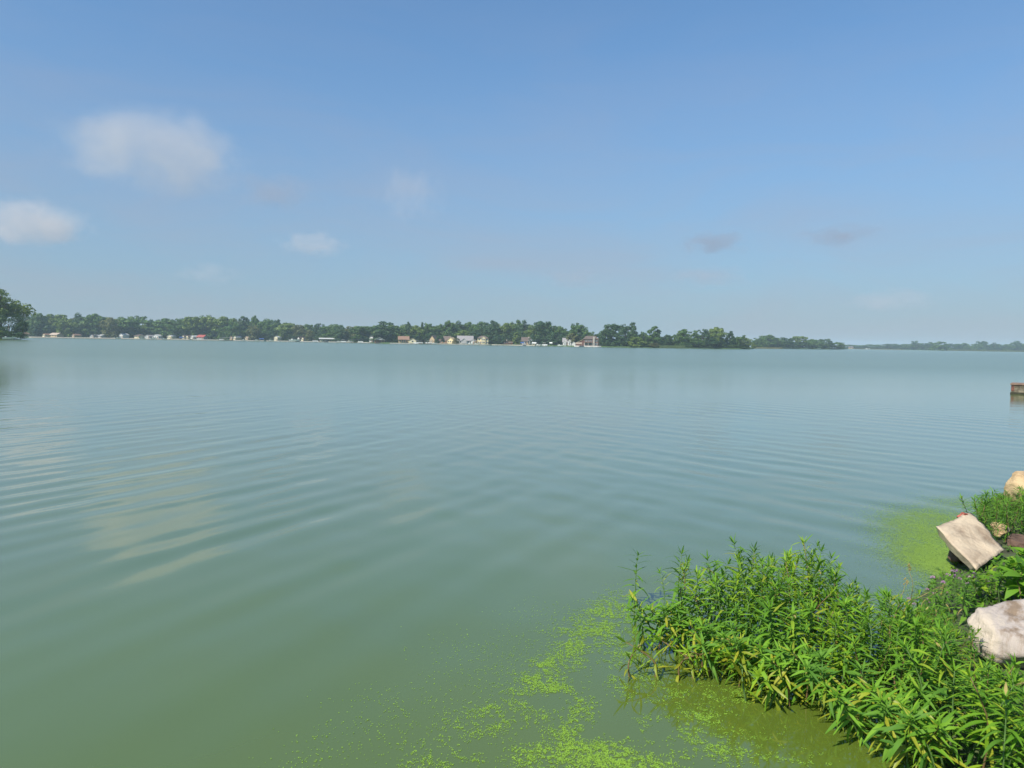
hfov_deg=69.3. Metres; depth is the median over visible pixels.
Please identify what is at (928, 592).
dry stalk
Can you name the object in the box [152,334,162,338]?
cottage
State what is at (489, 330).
tree
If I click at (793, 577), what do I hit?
water plant
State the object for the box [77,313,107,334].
tree
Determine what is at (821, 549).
water plant
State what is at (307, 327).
tree
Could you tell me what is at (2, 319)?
tree
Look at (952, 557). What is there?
stone
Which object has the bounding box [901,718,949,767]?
water plant
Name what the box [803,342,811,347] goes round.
tree
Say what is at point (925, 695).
water plant
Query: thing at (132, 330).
tree
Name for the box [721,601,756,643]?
water plant
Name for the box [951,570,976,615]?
flowering plant
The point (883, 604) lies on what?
water plant
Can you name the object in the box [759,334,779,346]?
tree
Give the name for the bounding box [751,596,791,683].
water plant
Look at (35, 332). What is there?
tree
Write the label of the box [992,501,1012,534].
narrow leaved plant
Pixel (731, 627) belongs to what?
water plant
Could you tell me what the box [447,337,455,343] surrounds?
cottage
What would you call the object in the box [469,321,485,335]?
tree
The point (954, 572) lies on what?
flowering plant
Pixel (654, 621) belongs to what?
water plant
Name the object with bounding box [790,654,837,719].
water plant
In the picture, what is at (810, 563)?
water plant
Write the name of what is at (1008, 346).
tree
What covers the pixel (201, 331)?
tree
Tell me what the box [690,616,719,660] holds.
water plant
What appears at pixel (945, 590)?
flowering plant
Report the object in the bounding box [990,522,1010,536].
stone
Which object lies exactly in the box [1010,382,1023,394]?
pier
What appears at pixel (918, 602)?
water plant
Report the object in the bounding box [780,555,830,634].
water plant
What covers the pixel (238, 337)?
cottage
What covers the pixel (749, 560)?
water plant
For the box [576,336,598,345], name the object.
house
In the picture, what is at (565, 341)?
house
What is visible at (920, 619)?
water plant
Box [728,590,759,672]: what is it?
water plant
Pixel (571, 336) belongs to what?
tree
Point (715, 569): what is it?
water plant
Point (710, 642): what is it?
water plant
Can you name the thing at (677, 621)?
water plant
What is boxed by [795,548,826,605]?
water plant
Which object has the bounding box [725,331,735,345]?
pine tree
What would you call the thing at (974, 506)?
narrow leaved plant
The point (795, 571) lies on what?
water plant
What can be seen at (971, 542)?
concrete slab
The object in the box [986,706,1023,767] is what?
water plant
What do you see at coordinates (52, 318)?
tree
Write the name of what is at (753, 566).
water plant
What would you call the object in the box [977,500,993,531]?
narrow leaved plant
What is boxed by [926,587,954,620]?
flowering plant
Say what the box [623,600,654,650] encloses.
water plant
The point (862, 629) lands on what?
water plant
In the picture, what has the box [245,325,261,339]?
tree
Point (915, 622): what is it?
water plant
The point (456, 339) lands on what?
shrub
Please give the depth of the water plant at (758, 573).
5.41 m
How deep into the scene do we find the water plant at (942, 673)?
3.68 m
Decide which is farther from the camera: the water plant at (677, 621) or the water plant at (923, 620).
the water plant at (677, 621)
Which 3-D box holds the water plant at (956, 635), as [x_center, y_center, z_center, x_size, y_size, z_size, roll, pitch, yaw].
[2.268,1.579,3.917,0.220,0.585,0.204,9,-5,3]
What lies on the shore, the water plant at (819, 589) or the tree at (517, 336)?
the tree at (517, 336)
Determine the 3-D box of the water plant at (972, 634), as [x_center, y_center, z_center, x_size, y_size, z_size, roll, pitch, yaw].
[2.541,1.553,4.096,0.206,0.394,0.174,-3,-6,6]
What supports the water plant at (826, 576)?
in the lake water
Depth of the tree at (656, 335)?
556.70 m
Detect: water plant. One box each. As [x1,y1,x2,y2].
[615,629,674,678]
[617,549,649,604]
[619,631,657,678]
[623,587,665,645]
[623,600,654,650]
[641,603,672,650]
[647,601,686,656]
[647,602,680,644]
[648,568,671,625]
[651,627,710,680]
[656,600,696,652]
[659,638,725,681]
[661,546,696,639]
[666,603,700,659]
[667,555,691,614]
[667,613,701,664]
[668,582,702,645]
[668,606,697,652]
[673,564,694,640]
[674,632,720,676]
[676,559,697,615]
[679,569,708,644]
[679,616,719,672]
[681,580,717,640]
[685,565,712,627]
[688,632,727,682]
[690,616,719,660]
[692,618,725,657]
[692,619,728,675]
[695,563,713,616]
[696,556,735,635]
[696,571,737,639]
[697,551,724,631]
[698,620,738,665]
[699,562,724,625]
[704,572,725,620]
[706,629,739,680]
[708,572,734,626]
[709,559,728,623]
[711,636,752,677]
[715,619,759,672]
[716,594,741,654]
[716,630,756,686]
[717,569,751,637]
[717,572,737,629]
[717,572,745,627]
[717,645,774,702]
[718,631,771,690]
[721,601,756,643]
[721,640,764,702]
[722,534,758,625]
[722,549,759,644]
[727,564,745,618]
[728,545,752,616]
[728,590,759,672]
[730,564,751,622]
[730,632,765,687]
[731,553,756,635]
[732,566,756,636]
[735,554,786,636]
[739,541,759,621]
[739,561,770,625]
[739,586,783,658]
[740,555,773,629]
[741,563,768,628]
[742,546,764,616]
[746,591,787,671]
[747,556,773,595]
[747,660,789,710]
[748,637,782,690]
[749,599,781,670]
[750,625,775,681]
[751,562,782,622]
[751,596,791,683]
[752,552,776,623]
[752,598,781,646]
[755,573,791,646]
[756,578,794,646]
[757,573,788,647]
[757,638,796,695]
[759,651,809,706]
[762,639,798,703]
[764,556,780,595]
[767,562,796,635]
[769,560,795,611]
[770,554,797,615]
[771,556,793,612]
[772,602,813,681]
[773,634,805,691]
[774,552,802,646]
[775,550,810,638]
[775,576,800,641]
[777,641,827,704]
[778,549,806,620]
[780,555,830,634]
[781,596,829,691]
[782,547,800,613]
[783,556,798,623]
[784,590,819,654]
[785,550,823,643]
[787,638,837,698]
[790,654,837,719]
[791,534,825,607]
[792,589,832,662]
[793,604,820,665]
[794,586,841,652]
[795,543,828,623]
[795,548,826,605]
[795,553,834,636]
[799,556,824,639]
[800,578,833,649]
[801,563,834,644]
[803,645,845,710]
[803,661,854,729]
[806,541,821,606]
[808,603,844,687]
[808,611,854,688]
[808,666,853,710]
[810,572,853,647]
[810,604,844,675]
[812,551,840,618]
[815,559,835,612]
[815,563,847,635]
[817,569,842,647]
[817,673,866,729]
[819,587,865,667]
[819,612,868,688]
[821,585,854,656]
[822,683,881,750]
[823,561,849,617]
[823,576,862,612]
[825,567,846,644]
[826,622,861,704]
[832,595,864,682]
[835,603,881,688]
[835,633,880,718]
[838,582,862,656]
[838,595,873,666]
[842,587,861,643]
[842,593,874,665]
[844,659,895,734]
[844,673,889,746]
[846,584,864,633]
[846,607,892,707]
[848,584,881,662]
[852,589,877,652]
[855,596,908,670]
[855,618,889,684]
[856,633,907,695]
[858,592,895,638]
[858,697,908,754]
[859,614,891,685]
[862,688,910,760]
[869,618,909,694]
[870,586,900,659]
[871,591,892,646]
[872,587,905,669]
[873,616,916,717]
[873,640,920,734]
[873,704,935,767]
[874,597,899,646]
[874,691,903,744]
[877,593,910,663]
[878,607,927,673]
[882,599,929,695]
[885,689,960,767]
[887,611,913,686]
[887,621,938,725]
[890,634,948,754]
[893,616,937,700]
[893,674,946,754]
[894,647,943,742]
[898,700,968,767]
[899,709,960,767]
[901,629,963,735]
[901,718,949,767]
[905,613,941,698]
[906,601,930,638]
[907,621,950,688]
[911,605,943,661]
[912,610,961,679]
[913,609,930,647]
[919,610,946,653]
[921,628,966,711]
[924,616,954,670]
[924,618,969,715]
[924,625,969,718]
[924,640,973,736]
[925,626,961,691]
[930,656,980,767]
[931,614,963,682]
[940,619,978,697]
[945,662,1019,767]
[947,658,1004,756]
[951,670,1023,767]
[953,660,1014,762]
[954,625,977,664]
[955,625,982,667]
[955,647,995,721]
[955,653,1023,742]
[958,628,983,681]
[974,653,999,679]
[977,682,1023,767]
[979,664,1023,740]
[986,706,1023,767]
[997,667,1023,761]
[998,685,1023,767]
[999,663,1020,730]
[999,692,1023,764]
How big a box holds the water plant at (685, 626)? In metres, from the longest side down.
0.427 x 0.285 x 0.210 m
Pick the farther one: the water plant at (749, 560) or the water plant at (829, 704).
the water plant at (749, 560)
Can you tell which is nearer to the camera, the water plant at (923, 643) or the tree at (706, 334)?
the water plant at (923, 643)
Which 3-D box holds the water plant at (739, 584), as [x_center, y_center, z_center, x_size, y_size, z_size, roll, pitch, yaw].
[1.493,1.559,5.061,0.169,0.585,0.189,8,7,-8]
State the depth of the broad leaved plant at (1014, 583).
5.28 m
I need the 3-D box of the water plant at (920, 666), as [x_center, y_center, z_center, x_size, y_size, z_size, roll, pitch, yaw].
[2.010,1.627,3.699,0.244,0.635,0.261,7,3,41]
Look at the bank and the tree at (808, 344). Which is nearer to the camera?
the bank
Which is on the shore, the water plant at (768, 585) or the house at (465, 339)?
the house at (465, 339)
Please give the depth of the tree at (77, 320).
756.73 m
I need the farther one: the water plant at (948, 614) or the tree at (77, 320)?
the tree at (77, 320)
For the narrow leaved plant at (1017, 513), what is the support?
on the bank
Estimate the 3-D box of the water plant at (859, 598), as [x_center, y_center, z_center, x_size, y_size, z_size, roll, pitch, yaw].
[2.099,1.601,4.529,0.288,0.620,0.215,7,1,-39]
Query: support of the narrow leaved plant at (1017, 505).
on the bank
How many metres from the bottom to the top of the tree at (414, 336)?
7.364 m
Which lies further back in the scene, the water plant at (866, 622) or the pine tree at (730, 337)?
the pine tree at (730, 337)
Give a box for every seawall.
[29,337,191,339]
[193,339,369,342]
[390,343,490,344]
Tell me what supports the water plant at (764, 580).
in the lake water
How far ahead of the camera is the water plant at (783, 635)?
4.59 m
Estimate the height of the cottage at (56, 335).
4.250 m
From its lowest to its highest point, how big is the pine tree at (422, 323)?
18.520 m
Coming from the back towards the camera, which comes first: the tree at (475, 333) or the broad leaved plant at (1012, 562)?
the tree at (475, 333)
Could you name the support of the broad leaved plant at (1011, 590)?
on the bank
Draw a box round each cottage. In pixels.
[49,333,63,336]
[89,334,98,337]
[97,334,106,337]
[119,333,128,337]
[134,334,144,337]
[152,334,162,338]
[166,335,176,338]
[197,335,207,338]
[233,336,241,339]
[274,336,281,340]
[429,335,438,341]
[439,336,451,342]
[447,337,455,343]
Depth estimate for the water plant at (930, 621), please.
4.48 m
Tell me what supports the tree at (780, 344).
on the shore
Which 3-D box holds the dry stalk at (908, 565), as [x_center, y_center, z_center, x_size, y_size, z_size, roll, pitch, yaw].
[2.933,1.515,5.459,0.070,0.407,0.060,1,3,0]
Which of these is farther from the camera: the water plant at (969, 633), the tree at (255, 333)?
the tree at (255, 333)
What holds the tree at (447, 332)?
on the shore
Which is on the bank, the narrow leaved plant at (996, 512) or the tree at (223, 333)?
the narrow leaved plant at (996, 512)
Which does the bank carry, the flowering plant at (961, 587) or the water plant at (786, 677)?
the flowering plant at (961, 587)
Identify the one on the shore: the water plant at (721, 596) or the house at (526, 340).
the house at (526, 340)
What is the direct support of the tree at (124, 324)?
on the shore
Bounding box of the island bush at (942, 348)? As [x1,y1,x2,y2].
[928,341,951,350]
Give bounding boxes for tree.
[0,288,36,336]
[0,313,28,336]
[11,321,29,337]
[25,313,50,333]
[27,323,43,336]
[39,322,53,335]
[41,314,66,330]
[49,323,61,332]
[53,317,77,336]
[63,325,79,336]
[71,312,87,331]
[73,327,87,336]
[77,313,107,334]
[79,324,94,337]
[99,317,121,337]
[113,316,153,335]
[129,327,144,337]
[145,318,184,337]
[145,319,157,334]
[175,318,190,338]
[176,328,190,338]
[182,316,203,334]
[194,315,216,337]
[196,327,207,334]
[202,316,237,338]
[205,326,217,339]
[216,326,230,339]
[224,320,240,337]
[238,316,249,335]
[238,331,246,339]
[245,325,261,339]
[249,315,259,326]
[257,319,275,339]
[263,329,276,339]
[269,319,280,331]
[274,323,298,340]
[282,331,291,338]
[291,325,305,338]
[299,324,318,336]
[303,329,313,340]
[311,323,324,340]
[314,334,322,340]
[317,324,349,340]
[330,326,348,340]
[342,326,353,340]
[348,326,372,341]
[364,321,403,341]
[392,326,406,338]
[402,321,412,337]
[409,335,422,341]
[410,325,424,341]
[419,322,424,338]
[422,323,439,336]
[422,332,437,341]
[434,324,445,335]
[443,320,454,336]
[443,329,453,336]
[452,320,464,337]
[454,330,469,335]
[462,322,473,331]
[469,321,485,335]
[469,330,479,339]
[482,320,501,334]
[483,326,497,343]
[490,336,506,343]
[493,323,512,337]
[501,333,512,340]
[510,331,520,341]
[511,320,522,342]
[512,332,521,344]
[516,320,532,336]
[523,324,538,343]
[529,337,539,344]
[532,321,556,344]
[536,333,546,343]
[546,332,566,344]
[550,325,563,338]
[555,326,569,338]
[566,333,578,344]
[567,325,587,341]
[575,333,584,342]
[583,331,593,336]
[595,324,626,345]
[599,329,612,345]
[614,328,630,345]
[622,322,641,343]
[639,332,648,344]
[647,326,664,344]
[661,334,672,345]
[670,334,680,345]
[677,329,701,345]
[679,343,691,346]
[693,329,712,345]
[704,327,727,347]
[714,339,725,347]
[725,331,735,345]
[733,335,745,346]
[740,337,751,347]
[752,337,767,346]
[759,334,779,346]
[773,339,785,347]
[780,337,795,347]
[791,336,807,347]
[795,342,804,347]
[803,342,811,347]
[804,339,825,347]
[807,341,818,348]
[819,339,834,348]
[834,342,847,348]
[846,344,862,348]
[860,344,886,348]
[879,344,898,348]
[897,344,917,349]
[911,341,924,349]
[924,342,932,349]
[944,343,963,349]
[952,343,970,349]
[962,345,978,349]
[971,343,989,349]
[973,341,987,349]
[988,342,1001,349]
[998,344,1015,350]
[1004,341,1023,350]
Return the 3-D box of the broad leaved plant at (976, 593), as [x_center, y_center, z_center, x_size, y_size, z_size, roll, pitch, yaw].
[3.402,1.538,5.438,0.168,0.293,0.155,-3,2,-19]
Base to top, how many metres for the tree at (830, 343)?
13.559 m
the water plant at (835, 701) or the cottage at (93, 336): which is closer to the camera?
the water plant at (835, 701)
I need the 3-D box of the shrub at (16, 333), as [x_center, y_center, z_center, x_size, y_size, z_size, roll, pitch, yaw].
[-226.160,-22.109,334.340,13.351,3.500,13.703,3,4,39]
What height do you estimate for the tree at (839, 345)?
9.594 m
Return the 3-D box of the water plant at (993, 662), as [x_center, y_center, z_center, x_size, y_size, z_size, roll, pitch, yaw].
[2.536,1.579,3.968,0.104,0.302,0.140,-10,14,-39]
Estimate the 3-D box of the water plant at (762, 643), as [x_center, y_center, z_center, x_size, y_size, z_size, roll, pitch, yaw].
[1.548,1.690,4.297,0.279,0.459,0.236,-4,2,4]
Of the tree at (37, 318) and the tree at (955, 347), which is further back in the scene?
the tree at (955, 347)
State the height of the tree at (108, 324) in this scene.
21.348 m
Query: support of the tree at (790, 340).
on the shore
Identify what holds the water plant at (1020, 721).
in the lake water
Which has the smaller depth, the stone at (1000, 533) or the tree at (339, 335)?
the stone at (1000, 533)
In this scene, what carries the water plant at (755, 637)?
in the lake water
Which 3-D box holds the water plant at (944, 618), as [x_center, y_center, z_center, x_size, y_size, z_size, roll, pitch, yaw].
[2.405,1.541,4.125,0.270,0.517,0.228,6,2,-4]
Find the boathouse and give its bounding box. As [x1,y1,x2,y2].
[374,337,384,342]
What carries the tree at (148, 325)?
on the shore
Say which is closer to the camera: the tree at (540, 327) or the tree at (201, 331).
the tree at (540, 327)
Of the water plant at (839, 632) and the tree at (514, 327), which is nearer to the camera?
the water plant at (839, 632)
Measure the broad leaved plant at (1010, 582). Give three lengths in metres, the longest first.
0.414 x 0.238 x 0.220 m
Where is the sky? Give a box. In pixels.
[0,0,1023,347]
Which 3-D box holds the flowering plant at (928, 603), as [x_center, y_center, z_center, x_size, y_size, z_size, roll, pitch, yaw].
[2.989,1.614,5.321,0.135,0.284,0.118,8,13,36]
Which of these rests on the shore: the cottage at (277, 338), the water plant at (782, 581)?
the cottage at (277, 338)
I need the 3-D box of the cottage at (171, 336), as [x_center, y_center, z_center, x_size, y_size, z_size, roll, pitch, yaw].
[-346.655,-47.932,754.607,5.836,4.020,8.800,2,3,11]
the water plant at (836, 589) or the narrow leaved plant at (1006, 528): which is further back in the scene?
the narrow leaved plant at (1006, 528)
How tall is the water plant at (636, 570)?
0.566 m
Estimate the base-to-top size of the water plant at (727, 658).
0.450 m
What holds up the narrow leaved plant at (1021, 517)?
on the bank
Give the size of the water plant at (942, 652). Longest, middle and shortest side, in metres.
0.712 x 0.316 x 0.288 m
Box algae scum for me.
[837,492,977,610]
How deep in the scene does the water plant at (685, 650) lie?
4.42 m
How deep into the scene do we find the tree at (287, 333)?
740.72 m
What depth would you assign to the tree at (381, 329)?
625.81 m
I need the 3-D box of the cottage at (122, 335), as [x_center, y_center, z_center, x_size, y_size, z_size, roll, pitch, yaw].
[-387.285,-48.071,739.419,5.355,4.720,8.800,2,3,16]
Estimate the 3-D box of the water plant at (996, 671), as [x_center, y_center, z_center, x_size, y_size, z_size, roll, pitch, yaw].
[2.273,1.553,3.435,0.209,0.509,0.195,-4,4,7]
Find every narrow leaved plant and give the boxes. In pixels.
[957,494,973,512]
[965,495,983,520]
[969,499,1000,537]
[976,497,991,524]
[977,492,994,523]
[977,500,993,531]
[985,487,999,527]
[987,500,1007,536]
[987,507,1014,539]
[988,492,1008,531]
[989,504,1004,539]
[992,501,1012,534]
[993,497,1019,541]
[997,495,1019,535]
[1003,492,1022,528]
[1009,497,1023,532]
[1009,499,1023,530]
[1012,487,1023,524]
[1013,493,1023,533]
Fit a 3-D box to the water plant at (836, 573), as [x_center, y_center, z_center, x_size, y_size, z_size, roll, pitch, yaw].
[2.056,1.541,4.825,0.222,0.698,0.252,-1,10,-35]
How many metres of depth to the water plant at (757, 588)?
5.09 m
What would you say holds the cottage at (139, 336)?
on the shore
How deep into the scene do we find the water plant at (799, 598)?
4.48 m
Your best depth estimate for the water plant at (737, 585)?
5.35 m
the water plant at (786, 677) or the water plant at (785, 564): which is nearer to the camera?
the water plant at (786, 677)
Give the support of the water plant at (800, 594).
in the lake water
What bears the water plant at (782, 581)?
in the lake water
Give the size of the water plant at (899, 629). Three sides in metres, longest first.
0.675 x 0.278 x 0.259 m
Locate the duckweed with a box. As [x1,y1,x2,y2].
[249,586,830,767]
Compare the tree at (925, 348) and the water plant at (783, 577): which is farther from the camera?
the tree at (925, 348)
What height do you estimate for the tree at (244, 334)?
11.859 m
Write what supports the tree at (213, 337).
on the shore
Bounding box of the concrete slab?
[936,512,1004,570]
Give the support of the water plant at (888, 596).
in the lake water
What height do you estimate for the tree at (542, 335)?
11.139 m
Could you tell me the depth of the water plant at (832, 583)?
5.02 m
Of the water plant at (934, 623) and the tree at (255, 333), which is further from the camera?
the tree at (255, 333)
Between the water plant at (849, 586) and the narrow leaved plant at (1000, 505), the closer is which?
the water plant at (849, 586)
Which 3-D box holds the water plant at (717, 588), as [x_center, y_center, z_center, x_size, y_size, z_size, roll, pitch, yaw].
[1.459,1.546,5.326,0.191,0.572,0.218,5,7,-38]
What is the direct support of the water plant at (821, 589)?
in the lake water
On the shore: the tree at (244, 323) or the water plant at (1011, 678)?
the tree at (244, 323)
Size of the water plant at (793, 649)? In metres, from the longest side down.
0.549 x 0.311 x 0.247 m
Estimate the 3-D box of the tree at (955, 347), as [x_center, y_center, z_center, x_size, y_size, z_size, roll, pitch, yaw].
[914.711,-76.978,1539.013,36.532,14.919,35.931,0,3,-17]
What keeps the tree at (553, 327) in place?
on the shore
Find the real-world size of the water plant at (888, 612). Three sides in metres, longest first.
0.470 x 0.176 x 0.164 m
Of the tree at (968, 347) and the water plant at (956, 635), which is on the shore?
the tree at (968, 347)
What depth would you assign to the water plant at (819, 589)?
4.82 m
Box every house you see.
[398,336,416,342]
[457,336,473,343]
[477,336,488,343]
[521,337,535,344]
[562,338,574,345]
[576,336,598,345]
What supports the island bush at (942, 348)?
on the shore
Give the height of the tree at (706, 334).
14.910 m
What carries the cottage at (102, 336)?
on the shore
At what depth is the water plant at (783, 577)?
5.24 m
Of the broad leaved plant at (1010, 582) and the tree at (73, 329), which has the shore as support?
the tree at (73, 329)
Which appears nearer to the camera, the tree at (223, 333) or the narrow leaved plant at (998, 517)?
the narrow leaved plant at (998, 517)
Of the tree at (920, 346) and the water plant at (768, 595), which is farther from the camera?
the tree at (920, 346)
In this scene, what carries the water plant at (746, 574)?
in the lake water
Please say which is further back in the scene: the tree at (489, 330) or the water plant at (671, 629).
the tree at (489, 330)
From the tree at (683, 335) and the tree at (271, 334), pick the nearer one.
the tree at (683, 335)
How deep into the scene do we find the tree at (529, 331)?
628.44 m
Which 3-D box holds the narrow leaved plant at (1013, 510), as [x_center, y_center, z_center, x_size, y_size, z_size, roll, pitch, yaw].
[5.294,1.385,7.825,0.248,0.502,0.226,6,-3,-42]
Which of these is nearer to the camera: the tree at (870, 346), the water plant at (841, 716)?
the water plant at (841, 716)
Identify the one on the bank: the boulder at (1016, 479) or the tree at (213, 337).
the boulder at (1016, 479)
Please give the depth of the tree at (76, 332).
739.59 m
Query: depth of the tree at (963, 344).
1531.50 m
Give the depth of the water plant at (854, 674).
3.81 m
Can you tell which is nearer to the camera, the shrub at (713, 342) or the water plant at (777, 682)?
the water plant at (777, 682)
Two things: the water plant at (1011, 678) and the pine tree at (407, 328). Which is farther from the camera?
the pine tree at (407, 328)
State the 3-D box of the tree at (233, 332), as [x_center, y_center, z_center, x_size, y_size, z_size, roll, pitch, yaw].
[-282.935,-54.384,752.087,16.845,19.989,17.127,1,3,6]
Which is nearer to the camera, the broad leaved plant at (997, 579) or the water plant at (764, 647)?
the water plant at (764, 647)
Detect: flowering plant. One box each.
[924,593,937,615]
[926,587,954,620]
[927,580,948,613]
[930,575,957,611]
[933,572,955,610]
[945,572,958,600]
[946,570,962,606]
[950,573,977,618]
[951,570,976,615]
[954,576,980,611]
[954,577,969,604]
[954,577,978,621]
[968,572,981,606]
[982,580,997,602]
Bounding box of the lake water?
[0,337,1023,767]
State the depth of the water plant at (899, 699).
3.68 m
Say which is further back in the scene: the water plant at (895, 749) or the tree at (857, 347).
the tree at (857, 347)
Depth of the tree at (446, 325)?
643.04 m
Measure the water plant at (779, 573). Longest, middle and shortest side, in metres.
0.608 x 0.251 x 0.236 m
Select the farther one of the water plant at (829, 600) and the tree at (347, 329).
the tree at (347, 329)
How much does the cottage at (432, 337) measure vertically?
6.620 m
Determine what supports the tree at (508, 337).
on the shore
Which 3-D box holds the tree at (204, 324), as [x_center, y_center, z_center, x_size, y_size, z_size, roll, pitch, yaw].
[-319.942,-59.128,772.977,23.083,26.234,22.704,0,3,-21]
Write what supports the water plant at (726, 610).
in the lake water
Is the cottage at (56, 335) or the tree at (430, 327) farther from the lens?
the cottage at (56, 335)
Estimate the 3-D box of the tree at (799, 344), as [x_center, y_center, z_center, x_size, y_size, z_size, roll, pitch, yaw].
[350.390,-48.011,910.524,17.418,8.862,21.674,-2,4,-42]
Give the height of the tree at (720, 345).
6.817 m
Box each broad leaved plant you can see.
[967,575,984,606]
[969,569,989,602]
[975,576,987,597]
[978,569,993,585]
[982,559,1019,604]
[984,559,1014,600]
[987,565,1002,587]
[991,555,1003,570]
[995,558,1023,593]
[997,558,1023,598]
[999,554,1023,600]
[1004,556,1023,599]
[1011,547,1023,578]
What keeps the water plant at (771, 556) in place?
in the lake water
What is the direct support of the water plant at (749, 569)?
in the lake water
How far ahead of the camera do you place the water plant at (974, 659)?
3.70 m
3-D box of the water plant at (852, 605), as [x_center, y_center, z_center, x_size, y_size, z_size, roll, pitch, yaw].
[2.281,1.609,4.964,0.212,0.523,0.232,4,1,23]
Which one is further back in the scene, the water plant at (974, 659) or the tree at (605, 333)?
the tree at (605, 333)
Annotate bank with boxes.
[876,493,1023,767]
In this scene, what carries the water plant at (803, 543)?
in the lake water
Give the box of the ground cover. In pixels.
[867,488,1023,767]
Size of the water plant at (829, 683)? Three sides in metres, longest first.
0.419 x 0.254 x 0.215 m
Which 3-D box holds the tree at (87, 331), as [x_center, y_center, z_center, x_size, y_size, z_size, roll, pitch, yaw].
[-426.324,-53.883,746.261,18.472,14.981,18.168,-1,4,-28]
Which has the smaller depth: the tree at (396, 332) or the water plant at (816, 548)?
the water plant at (816, 548)
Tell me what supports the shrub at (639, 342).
on the shore
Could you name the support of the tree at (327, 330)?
on the shore
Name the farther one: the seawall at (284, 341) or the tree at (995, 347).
the tree at (995, 347)
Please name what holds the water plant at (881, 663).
in the lake water
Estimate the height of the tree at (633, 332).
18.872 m
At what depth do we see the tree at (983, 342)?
1520.71 m
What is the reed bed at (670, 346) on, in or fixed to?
in the lake water
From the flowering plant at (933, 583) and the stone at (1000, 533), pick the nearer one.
the flowering plant at (933, 583)
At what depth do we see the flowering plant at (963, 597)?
5.12 m
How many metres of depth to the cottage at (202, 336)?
754.92 m
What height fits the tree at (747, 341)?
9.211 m
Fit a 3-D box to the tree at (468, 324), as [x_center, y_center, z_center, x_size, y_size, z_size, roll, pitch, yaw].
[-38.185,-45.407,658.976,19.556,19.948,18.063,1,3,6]
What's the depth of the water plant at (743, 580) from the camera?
5.09 m
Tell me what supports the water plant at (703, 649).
in the lake water
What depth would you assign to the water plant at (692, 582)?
4.87 m
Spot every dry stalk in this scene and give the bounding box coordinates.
[904,585,943,610]
[907,563,912,606]
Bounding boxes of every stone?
[947,550,962,562]
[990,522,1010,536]
[1007,533,1023,547]
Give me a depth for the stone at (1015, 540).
7.03 m
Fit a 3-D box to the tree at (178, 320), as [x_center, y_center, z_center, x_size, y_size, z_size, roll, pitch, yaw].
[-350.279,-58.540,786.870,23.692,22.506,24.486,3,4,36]
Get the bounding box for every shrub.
[0,331,27,338]
[434,335,444,342]
[452,338,459,343]
[628,336,646,346]
[648,343,659,346]
[686,338,705,346]
[702,338,719,347]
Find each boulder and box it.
[967,599,1023,668]
[1003,471,1023,507]
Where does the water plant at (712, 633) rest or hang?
in the lake water
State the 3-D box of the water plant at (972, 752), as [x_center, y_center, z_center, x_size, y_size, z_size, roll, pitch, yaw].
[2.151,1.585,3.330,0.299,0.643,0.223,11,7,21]
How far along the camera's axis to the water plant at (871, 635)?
4.18 m
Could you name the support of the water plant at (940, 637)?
in the lake water
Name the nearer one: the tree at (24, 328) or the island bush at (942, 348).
the tree at (24, 328)
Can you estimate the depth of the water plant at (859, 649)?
4.00 m
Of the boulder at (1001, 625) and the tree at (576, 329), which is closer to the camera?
the boulder at (1001, 625)
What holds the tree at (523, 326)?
on the shore
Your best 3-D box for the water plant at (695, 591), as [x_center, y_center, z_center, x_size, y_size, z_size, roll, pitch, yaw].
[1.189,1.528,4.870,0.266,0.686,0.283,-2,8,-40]
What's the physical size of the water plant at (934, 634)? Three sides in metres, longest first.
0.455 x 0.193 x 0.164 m
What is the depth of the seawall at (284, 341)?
721.38 m
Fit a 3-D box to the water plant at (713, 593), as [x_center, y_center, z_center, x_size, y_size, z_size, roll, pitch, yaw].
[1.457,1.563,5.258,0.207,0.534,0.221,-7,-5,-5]
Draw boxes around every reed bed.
[659,345,684,347]
[754,347,781,348]
[853,348,902,349]
[945,349,1023,351]
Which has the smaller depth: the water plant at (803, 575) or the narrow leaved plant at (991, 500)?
the water plant at (803, 575)
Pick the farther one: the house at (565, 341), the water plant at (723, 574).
the house at (565, 341)
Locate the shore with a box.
[12,336,938,350]
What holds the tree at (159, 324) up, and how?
on the shore
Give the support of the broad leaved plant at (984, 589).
on the bank
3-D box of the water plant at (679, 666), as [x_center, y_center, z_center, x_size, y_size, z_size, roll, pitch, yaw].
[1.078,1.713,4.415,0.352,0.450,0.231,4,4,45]
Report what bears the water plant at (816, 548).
in the lake water
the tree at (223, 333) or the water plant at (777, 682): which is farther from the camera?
the tree at (223, 333)
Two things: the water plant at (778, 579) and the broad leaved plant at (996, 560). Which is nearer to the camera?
the water plant at (778, 579)
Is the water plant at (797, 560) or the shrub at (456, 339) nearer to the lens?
the water plant at (797, 560)
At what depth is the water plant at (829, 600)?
4.79 m
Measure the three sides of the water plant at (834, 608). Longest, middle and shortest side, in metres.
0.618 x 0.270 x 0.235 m
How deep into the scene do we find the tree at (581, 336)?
576.55 m
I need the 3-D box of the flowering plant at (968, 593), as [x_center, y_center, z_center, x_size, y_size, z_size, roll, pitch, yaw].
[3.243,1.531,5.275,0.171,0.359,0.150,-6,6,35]
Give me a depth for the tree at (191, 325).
762.81 m
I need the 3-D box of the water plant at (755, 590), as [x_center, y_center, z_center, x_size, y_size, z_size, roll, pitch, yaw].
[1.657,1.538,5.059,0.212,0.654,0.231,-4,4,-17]
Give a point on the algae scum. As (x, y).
(945, 564)
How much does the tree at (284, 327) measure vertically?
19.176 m
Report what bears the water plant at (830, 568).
in the lake water
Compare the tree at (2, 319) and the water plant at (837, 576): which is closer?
the water plant at (837, 576)

